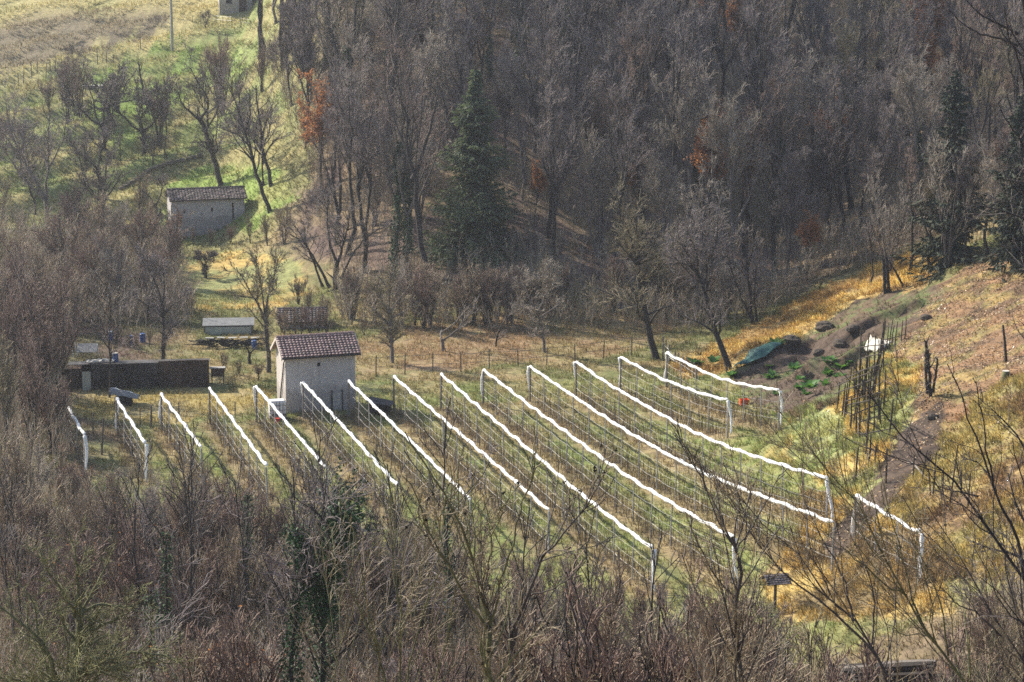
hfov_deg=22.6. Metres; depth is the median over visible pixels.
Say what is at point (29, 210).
bare shrub
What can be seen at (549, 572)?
bare shrub
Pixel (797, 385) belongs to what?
leafy weed
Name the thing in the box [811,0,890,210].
bare tree
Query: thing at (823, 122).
rust leaved tree
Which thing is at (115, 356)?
barrel
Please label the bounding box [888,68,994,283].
spruce tree
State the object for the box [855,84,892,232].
bare tree
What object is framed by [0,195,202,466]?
scrub undergrowth
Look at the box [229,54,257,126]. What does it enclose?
bare tree
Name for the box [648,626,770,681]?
bare shrub
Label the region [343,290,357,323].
bare shrub
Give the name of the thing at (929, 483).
stake
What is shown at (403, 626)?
bare tree
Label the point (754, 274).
bare tree
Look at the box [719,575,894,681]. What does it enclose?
bare shrub
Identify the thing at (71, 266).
bare shrub
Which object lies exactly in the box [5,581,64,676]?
bare shrub
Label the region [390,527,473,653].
bare shrub
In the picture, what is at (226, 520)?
bare shrub
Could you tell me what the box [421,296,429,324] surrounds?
bare shrub
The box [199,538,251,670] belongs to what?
bare shrub
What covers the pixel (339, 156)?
bare tree
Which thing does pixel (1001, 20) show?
bare tree
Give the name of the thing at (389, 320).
bare tree
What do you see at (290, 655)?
bare tree
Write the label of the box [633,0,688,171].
bare tree
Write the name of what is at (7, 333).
bare shrub
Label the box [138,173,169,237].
bare tree
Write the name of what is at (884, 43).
bare tree
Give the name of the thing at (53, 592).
bare tree
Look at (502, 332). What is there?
bare tree
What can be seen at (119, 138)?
bare tree
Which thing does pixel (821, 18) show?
bare tree
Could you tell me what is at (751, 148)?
bare tree
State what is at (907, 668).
log pile
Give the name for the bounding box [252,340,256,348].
barrel
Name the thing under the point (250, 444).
trellis row
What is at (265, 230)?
bare shrub
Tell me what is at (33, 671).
bare shrub
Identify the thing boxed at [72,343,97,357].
sheet lean to
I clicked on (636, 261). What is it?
bare tree
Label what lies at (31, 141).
orchard tree
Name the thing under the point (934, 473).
stake
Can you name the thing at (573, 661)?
bare shrub
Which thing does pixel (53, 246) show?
bare shrub
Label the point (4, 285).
bare shrub
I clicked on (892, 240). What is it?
many stemmed tree
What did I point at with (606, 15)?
bare tree
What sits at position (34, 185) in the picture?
orchard tree
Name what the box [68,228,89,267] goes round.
bare shrub
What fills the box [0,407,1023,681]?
thicket brushwood
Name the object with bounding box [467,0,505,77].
ivy clad tree
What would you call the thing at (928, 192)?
bare tree
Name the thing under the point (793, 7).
bare tree
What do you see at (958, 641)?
bare shrub
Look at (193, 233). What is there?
bare shrub
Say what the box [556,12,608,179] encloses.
bare tree
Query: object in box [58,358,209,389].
long shed
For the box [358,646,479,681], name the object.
bare shrub
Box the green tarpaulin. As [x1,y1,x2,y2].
[731,341,784,368]
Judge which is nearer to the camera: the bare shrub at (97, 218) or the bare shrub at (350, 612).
the bare shrub at (350, 612)
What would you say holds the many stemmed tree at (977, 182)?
on the terrain at (300, 268)
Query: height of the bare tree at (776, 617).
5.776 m
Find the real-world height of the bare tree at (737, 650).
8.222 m
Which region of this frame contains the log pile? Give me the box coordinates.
[824,659,936,681]
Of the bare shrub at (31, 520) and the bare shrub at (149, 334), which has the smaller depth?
the bare shrub at (31, 520)
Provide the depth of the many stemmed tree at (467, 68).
200.29 m
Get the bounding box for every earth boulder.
[783,334,801,345]
[812,348,823,356]
[815,321,834,331]
[833,339,845,347]
[846,324,859,332]
[920,314,931,320]
[926,413,938,420]
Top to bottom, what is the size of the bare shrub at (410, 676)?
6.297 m
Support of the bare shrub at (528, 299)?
on the terrain at (300, 268)
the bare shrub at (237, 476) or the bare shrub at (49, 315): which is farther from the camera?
the bare shrub at (49, 315)
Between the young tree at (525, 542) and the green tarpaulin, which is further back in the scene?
the green tarpaulin
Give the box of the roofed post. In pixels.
[759,573,791,612]
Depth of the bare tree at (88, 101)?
232.66 m
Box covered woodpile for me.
[367,396,393,414]
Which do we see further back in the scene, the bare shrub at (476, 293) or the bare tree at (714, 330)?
the bare shrub at (476, 293)
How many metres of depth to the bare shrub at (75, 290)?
172.94 m
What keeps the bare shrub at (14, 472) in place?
on the terrain at (300, 268)
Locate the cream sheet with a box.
[864,334,890,351]
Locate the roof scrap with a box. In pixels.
[86,359,101,362]
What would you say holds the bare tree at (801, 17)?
on the terrain at (300, 268)
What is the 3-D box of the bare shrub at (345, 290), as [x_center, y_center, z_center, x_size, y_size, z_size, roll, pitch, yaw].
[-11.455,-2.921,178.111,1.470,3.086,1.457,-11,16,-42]
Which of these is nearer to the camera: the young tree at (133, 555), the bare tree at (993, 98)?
the young tree at (133, 555)
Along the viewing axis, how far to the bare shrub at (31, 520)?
113.15 m
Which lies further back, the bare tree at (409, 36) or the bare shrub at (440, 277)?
the bare tree at (409, 36)
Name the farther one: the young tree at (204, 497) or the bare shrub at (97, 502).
the bare shrub at (97, 502)
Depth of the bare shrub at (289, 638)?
89.82 m
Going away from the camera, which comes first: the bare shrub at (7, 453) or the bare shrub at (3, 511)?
the bare shrub at (3, 511)
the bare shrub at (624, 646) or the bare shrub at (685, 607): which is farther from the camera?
the bare shrub at (624, 646)
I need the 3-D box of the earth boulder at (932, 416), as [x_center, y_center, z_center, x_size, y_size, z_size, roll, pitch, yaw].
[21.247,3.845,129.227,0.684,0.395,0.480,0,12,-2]
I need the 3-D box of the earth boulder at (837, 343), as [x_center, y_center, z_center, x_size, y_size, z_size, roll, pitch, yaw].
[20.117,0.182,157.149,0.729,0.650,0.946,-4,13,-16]
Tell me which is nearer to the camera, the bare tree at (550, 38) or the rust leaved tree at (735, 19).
the bare tree at (550, 38)
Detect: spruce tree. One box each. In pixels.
[404,69,533,269]
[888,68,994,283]
[973,91,1023,281]
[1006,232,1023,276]
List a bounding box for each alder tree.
[402,425,561,681]
[456,438,619,681]
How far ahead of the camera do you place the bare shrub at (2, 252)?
185.08 m
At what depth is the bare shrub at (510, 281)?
175.24 m
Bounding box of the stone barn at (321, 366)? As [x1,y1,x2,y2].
[270,331,360,413]
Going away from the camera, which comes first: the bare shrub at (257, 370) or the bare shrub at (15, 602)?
the bare shrub at (15, 602)
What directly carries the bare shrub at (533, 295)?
on the terrain at (300, 268)
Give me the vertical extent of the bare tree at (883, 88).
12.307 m
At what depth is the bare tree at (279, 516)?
117.59 m
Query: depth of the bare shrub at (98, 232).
183.43 m
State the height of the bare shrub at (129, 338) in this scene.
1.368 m
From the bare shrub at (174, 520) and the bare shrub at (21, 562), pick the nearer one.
the bare shrub at (21, 562)
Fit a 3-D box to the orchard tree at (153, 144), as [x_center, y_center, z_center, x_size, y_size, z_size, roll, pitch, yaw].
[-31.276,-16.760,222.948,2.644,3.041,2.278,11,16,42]
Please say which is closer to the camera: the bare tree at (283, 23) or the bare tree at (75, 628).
the bare tree at (75, 628)
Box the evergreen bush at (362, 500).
[310,456,389,570]
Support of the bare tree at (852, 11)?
on the terrain at (300, 268)
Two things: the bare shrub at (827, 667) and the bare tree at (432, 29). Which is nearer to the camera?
the bare shrub at (827, 667)
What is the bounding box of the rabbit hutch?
[210,366,224,383]
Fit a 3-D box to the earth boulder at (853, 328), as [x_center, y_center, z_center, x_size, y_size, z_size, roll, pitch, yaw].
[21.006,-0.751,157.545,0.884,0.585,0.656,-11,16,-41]
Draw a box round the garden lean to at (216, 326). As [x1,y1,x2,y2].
[202,317,254,334]
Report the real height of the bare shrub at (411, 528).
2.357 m
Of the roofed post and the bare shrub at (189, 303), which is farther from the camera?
the bare shrub at (189, 303)
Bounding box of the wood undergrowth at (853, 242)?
[257,0,1021,334]
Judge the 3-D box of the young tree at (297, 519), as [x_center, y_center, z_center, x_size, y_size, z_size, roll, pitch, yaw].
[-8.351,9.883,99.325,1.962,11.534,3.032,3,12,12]
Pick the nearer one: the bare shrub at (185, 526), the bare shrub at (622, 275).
the bare shrub at (185, 526)
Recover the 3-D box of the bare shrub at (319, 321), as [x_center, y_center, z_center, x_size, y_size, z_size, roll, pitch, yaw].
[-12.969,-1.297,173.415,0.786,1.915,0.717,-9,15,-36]
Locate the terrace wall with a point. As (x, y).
(156, 167)
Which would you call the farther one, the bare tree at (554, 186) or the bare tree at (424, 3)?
the bare tree at (424, 3)
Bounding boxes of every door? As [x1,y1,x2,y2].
[82,371,90,389]
[239,0,246,11]
[333,391,341,409]
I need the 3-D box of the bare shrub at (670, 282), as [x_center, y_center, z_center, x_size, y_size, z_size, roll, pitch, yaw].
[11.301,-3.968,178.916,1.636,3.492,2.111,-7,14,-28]
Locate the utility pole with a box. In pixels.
[170,0,173,50]
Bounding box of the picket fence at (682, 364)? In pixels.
[662,336,697,379]
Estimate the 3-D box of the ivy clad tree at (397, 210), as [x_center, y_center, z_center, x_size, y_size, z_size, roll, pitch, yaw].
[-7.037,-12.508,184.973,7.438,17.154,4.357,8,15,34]
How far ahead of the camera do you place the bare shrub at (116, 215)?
199.79 m
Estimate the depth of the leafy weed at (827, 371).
151.22 m
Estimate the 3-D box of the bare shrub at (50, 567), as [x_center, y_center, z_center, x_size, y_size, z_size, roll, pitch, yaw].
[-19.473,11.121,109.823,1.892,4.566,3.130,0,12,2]
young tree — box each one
[0,467,50,649]
[0,473,28,663]
[102,434,158,658]
[149,441,227,646]
[157,420,235,618]
[162,453,217,640]
[213,454,267,630]
[259,462,333,649]
[271,451,324,674]
[285,406,342,626]
[289,449,374,580]
[355,483,440,677]
[369,432,425,632]
[393,482,474,674]
[396,398,483,647]
[489,499,569,662]
[562,498,619,673]
[620,527,690,646]
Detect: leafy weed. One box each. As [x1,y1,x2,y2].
[687,357,704,365]
[707,354,720,362]
[725,370,736,375]
[762,368,778,377]
[767,337,784,345]
[788,361,803,369]
[793,382,803,388]
[795,375,804,379]
[799,379,819,388]
[801,388,812,395]
[818,377,831,385]
[821,355,836,362]
[822,366,833,374]
[830,372,846,376]
[831,358,851,368]
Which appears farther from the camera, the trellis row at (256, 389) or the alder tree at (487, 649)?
the trellis row at (256, 389)
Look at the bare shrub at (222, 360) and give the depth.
162.35 m
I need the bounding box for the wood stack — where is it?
[185,336,271,347]
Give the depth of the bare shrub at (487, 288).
175.13 m
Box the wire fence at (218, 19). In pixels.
[192,15,250,28]
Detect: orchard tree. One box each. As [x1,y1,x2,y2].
[1,114,45,167]
[18,151,54,214]
[43,44,91,106]
[54,61,138,150]
[62,133,133,210]
[63,43,84,62]
[78,113,117,160]
[96,69,180,156]
[144,132,170,164]
[183,42,195,59]
[183,76,233,125]
[199,10,211,27]
[233,98,280,164]
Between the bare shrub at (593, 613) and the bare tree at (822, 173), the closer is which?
the bare shrub at (593, 613)
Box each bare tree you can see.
[0,78,79,223]
[0,117,12,161]
[0,515,198,681]
[13,145,42,184]
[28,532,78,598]
[28,568,93,655]
[36,75,56,109]
[39,83,55,121]
[51,47,79,124]
[59,587,98,664]
[61,124,113,197]
[63,243,140,397]
[67,54,94,117]
[71,76,141,121]
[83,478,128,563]
[85,570,211,681]
[101,58,128,108]
[112,132,122,163]
[112,467,222,678]
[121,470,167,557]
[125,242,192,358]
[131,168,152,211]
[133,53,151,90]
[134,68,182,145]
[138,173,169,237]
[154,617,200,681]
[161,97,175,157]
[171,54,230,185]
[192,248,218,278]
[198,47,249,115]
[201,57,272,213]
[204,28,231,82]
[211,81,225,145]
[218,76,295,187]
[218,243,291,372]
[226,484,281,629]
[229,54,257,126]
[229,425,464,681]
[245,344,259,363]
[247,107,269,185]
[252,43,269,91]
[255,538,331,681]
[257,0,264,65]
[257,1,262,56]
[263,1,299,106]
[271,434,515,681]
[272,0,276,22]
[273,495,289,544]
[275,180,397,289]
[278,0,285,71]
[280,0,326,102]
[281,0,341,143]
[309,73,355,245]
[311,0,376,161]
[319,41,371,256]
[323,0,348,75]
[323,50,373,184]
[325,78,392,272]
[337,106,391,245]
[358,437,513,662]
[363,0,420,149]
[363,20,454,279]
[366,0,373,80]
[367,264,421,362]
[372,0,409,29]
[372,0,438,184]
[372,645,414,681]
[400,0,419,90]
[403,13,465,195]
[405,0,428,103]
[405,0,442,97]
[412,0,462,134]
[428,0,482,192]
[431,0,435,31]
[434,0,487,80]
[440,297,481,351]
[467,0,495,96]
[481,54,522,169]
[487,2,556,190]
[491,316,508,346]
[493,40,542,200]
[507,256,564,352]
[509,1,514,41]
[521,0,576,152]
[521,59,593,271]
[522,0,531,48]
[531,24,606,237]
[544,105,587,250]
[555,0,560,49]
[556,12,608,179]
[560,0,615,129]
[561,0,603,103]
[577,0,605,108]
[577,170,694,359]
[579,0,660,203]
[584,84,615,228]
[588,29,670,240]
[590,8,666,163]
[590,48,656,292]
[593,0,643,115]
[603,565,626,632]
[607,594,634,645]
[610,0,655,127]
[613,95,660,200]
[629,582,650,639]
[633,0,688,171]
[633,1,658,103]
[637,135,684,292]
[646,0,715,256]
[646,42,724,271]
[646,178,738,370]
[654,580,669,620]
[658,0,682,98]
[661,416,804,681]
[662,0,722,213]
[664,431,987,681]
[665,29,719,175]
[667,0,714,155]
[667,165,729,323]
[681,0,688,20]
[681,0,738,89]
[692,0,761,168]
[696,81,773,279]
[713,222,772,324]
[720,0,783,123]
[729,0,804,245]
[731,88,767,271]
[731,101,767,232]
[733,0,778,100]
[742,25,749,62]
[745,0,781,101]
[746,69,801,271]
[746,380,1021,681]
[753,30,841,251]
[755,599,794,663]
[768,145,825,281]
[781,85,811,180]
[783,0,796,48]
[784,0,799,57]
[790,0,843,102]
[791,35,842,212]
[794,0,833,128]
[801,62,862,245]
[805,124,847,213]
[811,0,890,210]
[815,336,1023,625]
[816,4,872,92]
[821,35,872,242]
[833,61,882,196]
[841,0,884,110]
[847,0,885,67]
[849,19,870,75]
[855,64,895,225]
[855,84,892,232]
[859,1,868,82]
[859,103,911,240]
[860,203,880,283]
[863,58,902,202]
[868,15,924,152]
[870,0,930,152]
[871,22,896,157]
[872,0,919,183]
[874,0,925,139]
[876,6,881,26]
[879,251,904,294]
[880,42,943,216]
[886,460,1023,681]
[890,0,941,134]
[898,146,931,270]
[911,154,937,268]
[923,334,939,396]
[932,129,986,263]
[934,0,963,89]
[935,9,964,69]
[938,74,979,140]
[943,0,1000,152]
[945,0,987,109]
[946,1,998,131]
[946,27,974,145]
[947,0,959,76]
[950,0,1023,595]
[954,0,1015,145]
[960,30,1010,190]
[962,0,982,108]
[971,0,999,88]
[974,19,1019,174]
[979,0,1002,29]
[983,0,1013,56]
[983,112,1013,255]
[988,0,1018,36]
[993,0,1023,156]
[997,90,1023,226]
[999,17,1022,114]
[1009,16,1023,92]
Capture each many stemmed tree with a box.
[348,0,378,61]
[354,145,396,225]
[364,43,417,134]
[384,97,443,218]
[422,51,465,161]
[429,17,479,114]
[572,120,634,256]
[861,168,923,274]
[912,123,983,266]
[929,148,992,258]
[974,133,1017,246]
[983,82,1012,141]
[993,52,1014,95]
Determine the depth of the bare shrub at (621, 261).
178.72 m
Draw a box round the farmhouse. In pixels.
[218,0,255,14]
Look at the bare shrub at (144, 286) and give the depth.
177.84 m
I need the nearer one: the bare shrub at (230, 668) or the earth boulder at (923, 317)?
the bare shrub at (230, 668)
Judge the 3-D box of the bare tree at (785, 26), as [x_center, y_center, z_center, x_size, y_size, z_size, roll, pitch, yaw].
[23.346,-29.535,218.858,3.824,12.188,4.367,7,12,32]
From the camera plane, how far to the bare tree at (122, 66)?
234.47 m
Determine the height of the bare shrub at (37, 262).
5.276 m
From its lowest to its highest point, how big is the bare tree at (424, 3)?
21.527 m
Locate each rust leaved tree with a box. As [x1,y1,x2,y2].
[293,68,347,194]
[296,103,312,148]
[528,158,548,217]
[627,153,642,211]
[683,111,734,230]
[697,0,727,53]
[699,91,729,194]
[721,0,747,72]
[794,209,823,279]
[809,81,836,154]
[812,90,848,146]
[815,20,834,66]
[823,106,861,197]
[903,0,926,45]
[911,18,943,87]
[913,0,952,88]
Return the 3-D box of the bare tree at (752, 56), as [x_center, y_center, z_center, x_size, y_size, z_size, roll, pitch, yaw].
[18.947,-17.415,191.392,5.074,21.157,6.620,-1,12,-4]
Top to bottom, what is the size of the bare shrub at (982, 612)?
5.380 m
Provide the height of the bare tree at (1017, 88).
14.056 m
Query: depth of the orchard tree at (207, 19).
257.29 m
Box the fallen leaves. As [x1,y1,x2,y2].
[629,217,1023,656]
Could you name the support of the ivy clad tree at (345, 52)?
on the terrain at (300, 268)
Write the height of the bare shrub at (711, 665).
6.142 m
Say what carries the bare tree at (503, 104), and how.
on the terrain at (300, 268)
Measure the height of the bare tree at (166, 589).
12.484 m
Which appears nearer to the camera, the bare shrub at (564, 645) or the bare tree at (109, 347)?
the bare shrub at (564, 645)
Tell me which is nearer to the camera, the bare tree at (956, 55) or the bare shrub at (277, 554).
the bare shrub at (277, 554)
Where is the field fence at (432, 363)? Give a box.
[375,337,631,376]
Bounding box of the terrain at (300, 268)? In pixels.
[0,0,1023,681]
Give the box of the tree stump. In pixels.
[1000,370,1009,380]
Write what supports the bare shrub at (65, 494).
on the terrain at (300, 268)
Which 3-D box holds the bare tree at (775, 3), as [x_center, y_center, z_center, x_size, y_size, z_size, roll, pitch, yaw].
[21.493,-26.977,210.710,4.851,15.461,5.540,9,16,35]
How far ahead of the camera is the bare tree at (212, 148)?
214.84 m
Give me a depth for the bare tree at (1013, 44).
70.72 m
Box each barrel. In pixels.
[113,352,117,361]
[140,333,145,342]
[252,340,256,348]
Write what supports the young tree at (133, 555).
on the terrain at (300, 268)
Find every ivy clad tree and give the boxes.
[294,0,312,81]
[304,0,381,142]
[314,0,354,94]
[319,0,328,71]
[332,24,382,189]
[357,50,452,275]
[376,84,429,272]
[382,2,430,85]
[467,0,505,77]
[505,0,532,93]
[559,0,576,81]
[750,56,802,239]
[803,12,869,178]
[875,0,893,72]
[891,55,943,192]
[935,52,969,139]
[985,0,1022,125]
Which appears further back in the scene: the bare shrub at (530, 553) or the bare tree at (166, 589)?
the bare shrub at (530, 553)
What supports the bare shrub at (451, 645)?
on the terrain at (300, 268)
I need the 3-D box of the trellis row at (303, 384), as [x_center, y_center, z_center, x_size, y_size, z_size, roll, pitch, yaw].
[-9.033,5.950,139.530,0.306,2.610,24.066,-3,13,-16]
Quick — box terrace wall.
[118,153,201,189]
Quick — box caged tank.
[267,398,286,419]
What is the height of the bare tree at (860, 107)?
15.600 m
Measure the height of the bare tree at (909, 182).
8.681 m
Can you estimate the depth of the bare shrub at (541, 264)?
177.18 m
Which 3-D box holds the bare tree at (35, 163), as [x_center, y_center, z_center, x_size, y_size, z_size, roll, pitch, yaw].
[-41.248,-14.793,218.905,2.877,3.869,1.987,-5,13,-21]
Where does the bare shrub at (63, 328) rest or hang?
on the terrain at (300, 268)
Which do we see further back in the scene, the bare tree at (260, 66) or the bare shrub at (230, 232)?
the bare tree at (260, 66)
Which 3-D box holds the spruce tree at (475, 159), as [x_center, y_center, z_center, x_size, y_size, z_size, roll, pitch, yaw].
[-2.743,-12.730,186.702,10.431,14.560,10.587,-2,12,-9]
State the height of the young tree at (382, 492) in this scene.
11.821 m
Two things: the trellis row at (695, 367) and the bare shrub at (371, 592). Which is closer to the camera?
the bare shrub at (371, 592)
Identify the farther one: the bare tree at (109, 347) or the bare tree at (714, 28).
the bare tree at (714, 28)
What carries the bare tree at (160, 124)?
on the terrain at (300, 268)
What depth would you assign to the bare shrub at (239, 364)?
161.66 m
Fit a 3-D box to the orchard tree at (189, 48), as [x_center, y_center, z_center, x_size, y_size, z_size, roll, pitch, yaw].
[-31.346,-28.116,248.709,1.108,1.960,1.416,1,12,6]
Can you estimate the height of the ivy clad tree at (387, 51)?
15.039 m
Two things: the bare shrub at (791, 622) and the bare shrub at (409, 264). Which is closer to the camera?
the bare shrub at (791, 622)
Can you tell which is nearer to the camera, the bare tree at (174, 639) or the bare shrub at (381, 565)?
the bare tree at (174, 639)
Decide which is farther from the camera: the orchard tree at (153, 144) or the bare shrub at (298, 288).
the orchard tree at (153, 144)
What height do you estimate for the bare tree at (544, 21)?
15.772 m
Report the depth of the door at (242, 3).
262.44 m
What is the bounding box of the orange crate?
[739,398,748,405]
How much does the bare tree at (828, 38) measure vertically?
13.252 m
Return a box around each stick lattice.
[834,368,893,481]
[846,321,887,434]
[852,318,886,414]
[885,318,906,350]
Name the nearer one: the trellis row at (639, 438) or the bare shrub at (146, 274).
the trellis row at (639, 438)
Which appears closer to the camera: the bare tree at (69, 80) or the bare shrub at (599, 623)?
the bare shrub at (599, 623)
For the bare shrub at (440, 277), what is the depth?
175.22 m
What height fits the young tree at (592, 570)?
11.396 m
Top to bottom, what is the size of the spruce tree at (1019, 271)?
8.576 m
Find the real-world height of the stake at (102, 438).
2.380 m
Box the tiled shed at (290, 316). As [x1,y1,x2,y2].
[277,306,326,328]
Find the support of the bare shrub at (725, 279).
on the terrain at (300, 268)
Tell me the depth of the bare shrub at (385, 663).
82.98 m
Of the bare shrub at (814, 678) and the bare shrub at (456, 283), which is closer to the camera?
the bare shrub at (814, 678)
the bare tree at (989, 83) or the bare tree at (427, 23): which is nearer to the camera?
the bare tree at (989, 83)
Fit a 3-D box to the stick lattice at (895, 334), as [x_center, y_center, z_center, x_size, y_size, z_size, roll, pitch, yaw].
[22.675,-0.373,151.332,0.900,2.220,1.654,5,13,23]
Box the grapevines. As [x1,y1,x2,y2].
[65,363,920,591]
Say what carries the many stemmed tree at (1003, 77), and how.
on the terrain at (300, 268)
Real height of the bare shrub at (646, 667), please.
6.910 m
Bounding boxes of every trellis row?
[67,406,88,472]
[115,397,148,481]
[158,392,202,483]
[208,387,268,505]
[253,385,327,505]
[300,381,399,526]
[347,379,471,539]
[393,375,549,553]
[440,373,656,592]
[480,369,737,582]
[527,365,834,572]
[573,361,833,518]
[618,356,732,436]
[664,351,782,430]
[851,494,924,584]
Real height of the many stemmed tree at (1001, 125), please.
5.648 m
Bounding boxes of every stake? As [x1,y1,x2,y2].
[100,418,103,454]
[150,405,151,427]
[885,449,887,482]
[921,450,927,481]
[928,469,930,494]
[932,452,936,493]
[949,444,958,504]
[967,473,970,508]
[1002,325,1006,361]
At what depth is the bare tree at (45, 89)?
235.31 m
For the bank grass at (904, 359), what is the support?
on the terrain at (300, 268)
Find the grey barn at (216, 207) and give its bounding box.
[164,185,252,237]
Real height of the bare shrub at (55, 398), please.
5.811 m
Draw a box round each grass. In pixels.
[0,0,416,263]
[670,249,1023,619]
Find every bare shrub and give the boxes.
[0,175,12,216]
[0,230,14,256]
[0,231,34,333]
[0,243,6,270]
[0,244,76,372]
[0,255,25,284]
[0,263,37,420]
[0,265,11,354]
[0,313,49,445]
[0,327,26,463]
[0,430,60,533]
[0,449,30,502]
[0,458,41,547]
[0,477,63,561]
[0,508,61,618]
[0,520,62,625]
[0,570,29,673]
[0,643,85,681]
[1,442,19,472]
[2,270,33,304]
[2,443,59,510]
[3,643,81,681]
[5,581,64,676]
[8,486,58,588]
[9,204,34,245]
[9,289,86,397]
[11,233,30,266]
[11,527,144,648]
[16,243,45,289]
[20,246,65,314]
[20,356,83,454]
[25,242,36,266]
[26,249,53,289]
[29,209,83,273]
[40,548,65,598]
[46,296,69,368]
[46,455,107,509]
[46,556,132,681]
[47,462,156,611]
[48,281,77,313]
[50,275,68,294]
[53,472,81,534]
[55,254,91,304]
[58,176,92,238]
[59,490,112,575]
[60,186,94,241]
[62,276,90,330]
[64,253,82,288]
[66,215,119,289]
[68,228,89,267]
[73,229,127,309]
[77,192,110,235]
[78,228,108,302]
[79,229,121,302]
[79,467,137,571]
[84,254,118,317]
[87,503,189,586]
[91,233,133,314]
[93,532,206,668]
[96,584,179,681]
[98,508,222,673]
[100,514,174,600]
[104,197,130,246]
[104,563,127,613]
[112,326,121,343]
[117,207,159,252]
[118,605,219,681]
[125,329,133,346]
[127,198,165,253]
[131,243,158,317]
[133,334,138,349]
[133,604,294,681]
[134,245,177,296]
[136,485,173,547]
[138,276,162,315]
[139,278,152,318]
[144,464,193,563]
[146,325,154,345]
[149,203,195,285]
[154,487,177,528]
[159,223,188,280]
[160,596,252,681]
[160,629,221,681]
[162,494,260,569]
[164,514,212,547]
[169,556,221,659]
[172,479,226,581]
[176,550,213,590]
[179,461,216,513]
[179,546,253,648]
[185,294,196,313]
[186,481,260,544]
[189,225,195,244]
[190,471,257,510]
[192,522,272,629]
[196,466,261,550]
[197,627,295,681]
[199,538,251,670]
[202,532,298,680]
[204,592,275,680]
[206,228,215,245]
[213,523,264,585]
[214,470,234,509]
[219,352,228,371]
[223,222,236,243]
[235,359,242,373]
[242,624,341,681]
[244,213,253,242]
[247,478,295,563]
[247,503,317,669]
[253,362,264,379]
[259,212,271,245]
[263,554,371,681]
[271,304,288,330]
[271,488,315,560]
[273,202,297,244]
[280,310,289,334]
[287,272,308,304]
[291,308,300,333]
[297,304,317,332]
[298,316,304,333]
[302,284,316,306]
[316,306,335,332]
[316,308,323,329]
[317,295,335,315]
[332,527,391,658]
[335,256,358,316]
[336,279,357,316]
[337,606,446,681]
[338,539,392,666]
[343,262,369,318]
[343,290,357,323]
[343,645,449,681]
[348,483,414,654]
[355,508,436,658]
[358,313,370,334]
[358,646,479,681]
[361,272,384,322]
[373,643,496,681]
[374,605,419,665]
[380,544,479,680]
[383,256,412,324]
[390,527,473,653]
[392,513,406,537]
[398,253,435,311]
[398,265,436,328]
[400,511,518,679]
[403,610,479,681]
[404,520,421,540]
[411,304,419,325]
[411,604,505,681]
[413,262,445,325]
[418,532,459,582]
[418,620,535,681]
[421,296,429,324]
[444,608,506,681]
[449,263,486,320]
[452,268,465,316]
[458,547,638,681]
[459,259,496,324]
[470,270,504,325]
[471,271,500,323]
[476,263,498,323]
[485,609,537,668]
[487,263,514,323]
[491,605,573,681]
[492,630,619,678]
[495,260,525,320]
[496,256,520,323]
[497,544,513,576]
[497,588,573,659]
[499,281,516,324]
[500,538,558,605]
[501,541,696,681]
[504,545,560,618]
[504,557,731,681]
[514,262,534,308]
[521,278,540,309]
[521,544,600,658]
[522,286,542,314]
[524,262,559,299]
[529,286,547,314]
[534,253,562,315]
[540,265,562,313]
[541,595,560,624]
[542,557,553,588]
[556,631,614,680]
[560,574,626,664]
[561,260,573,302]
[562,570,724,681]
[600,248,623,310]
[604,265,626,310]
[608,628,642,681]
[615,247,647,311]
[617,237,660,304]
[629,612,686,659]
[631,585,774,679]
[632,557,802,681]
[636,607,672,645]
[645,254,667,309]
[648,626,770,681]
[649,604,677,650]
[651,264,672,315]
[651,280,670,315]
[660,255,690,319]
[663,259,678,300]
[667,594,796,668]
[669,562,810,677]
[670,584,810,681]
[683,260,719,313]
[687,291,701,319]
[703,597,810,681]
[714,258,742,313]
[714,266,743,317]
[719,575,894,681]
[726,588,806,681]
[764,640,856,681]
[784,606,886,681]
[799,662,896,681]
[816,650,843,681]
[902,610,1022,681]
[916,665,999,681]
[935,646,1021,681]
[939,648,1008,681]
[948,605,1023,681]
[949,561,1023,666]
[965,561,1012,666]
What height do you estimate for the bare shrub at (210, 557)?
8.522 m
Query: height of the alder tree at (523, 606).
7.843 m
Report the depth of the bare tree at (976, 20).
213.52 m
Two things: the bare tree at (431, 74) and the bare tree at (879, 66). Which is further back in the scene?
the bare tree at (879, 66)
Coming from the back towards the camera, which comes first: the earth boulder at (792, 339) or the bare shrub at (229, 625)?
the earth boulder at (792, 339)
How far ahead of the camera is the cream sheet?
152.47 m
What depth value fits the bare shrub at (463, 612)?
101.85 m
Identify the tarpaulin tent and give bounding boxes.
[109,388,139,405]
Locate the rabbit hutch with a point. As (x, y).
(217, 371)
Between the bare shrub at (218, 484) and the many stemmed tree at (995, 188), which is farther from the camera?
the many stemmed tree at (995, 188)
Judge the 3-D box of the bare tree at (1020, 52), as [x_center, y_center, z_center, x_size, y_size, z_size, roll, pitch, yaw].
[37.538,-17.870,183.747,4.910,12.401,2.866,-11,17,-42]
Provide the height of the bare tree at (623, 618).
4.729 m
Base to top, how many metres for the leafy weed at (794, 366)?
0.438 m
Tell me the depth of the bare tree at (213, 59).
232.03 m
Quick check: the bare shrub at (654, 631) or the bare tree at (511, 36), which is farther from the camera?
the bare tree at (511, 36)
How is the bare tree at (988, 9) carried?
on the terrain at (300, 268)
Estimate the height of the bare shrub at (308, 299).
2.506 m
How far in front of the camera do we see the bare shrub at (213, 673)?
65.00 m

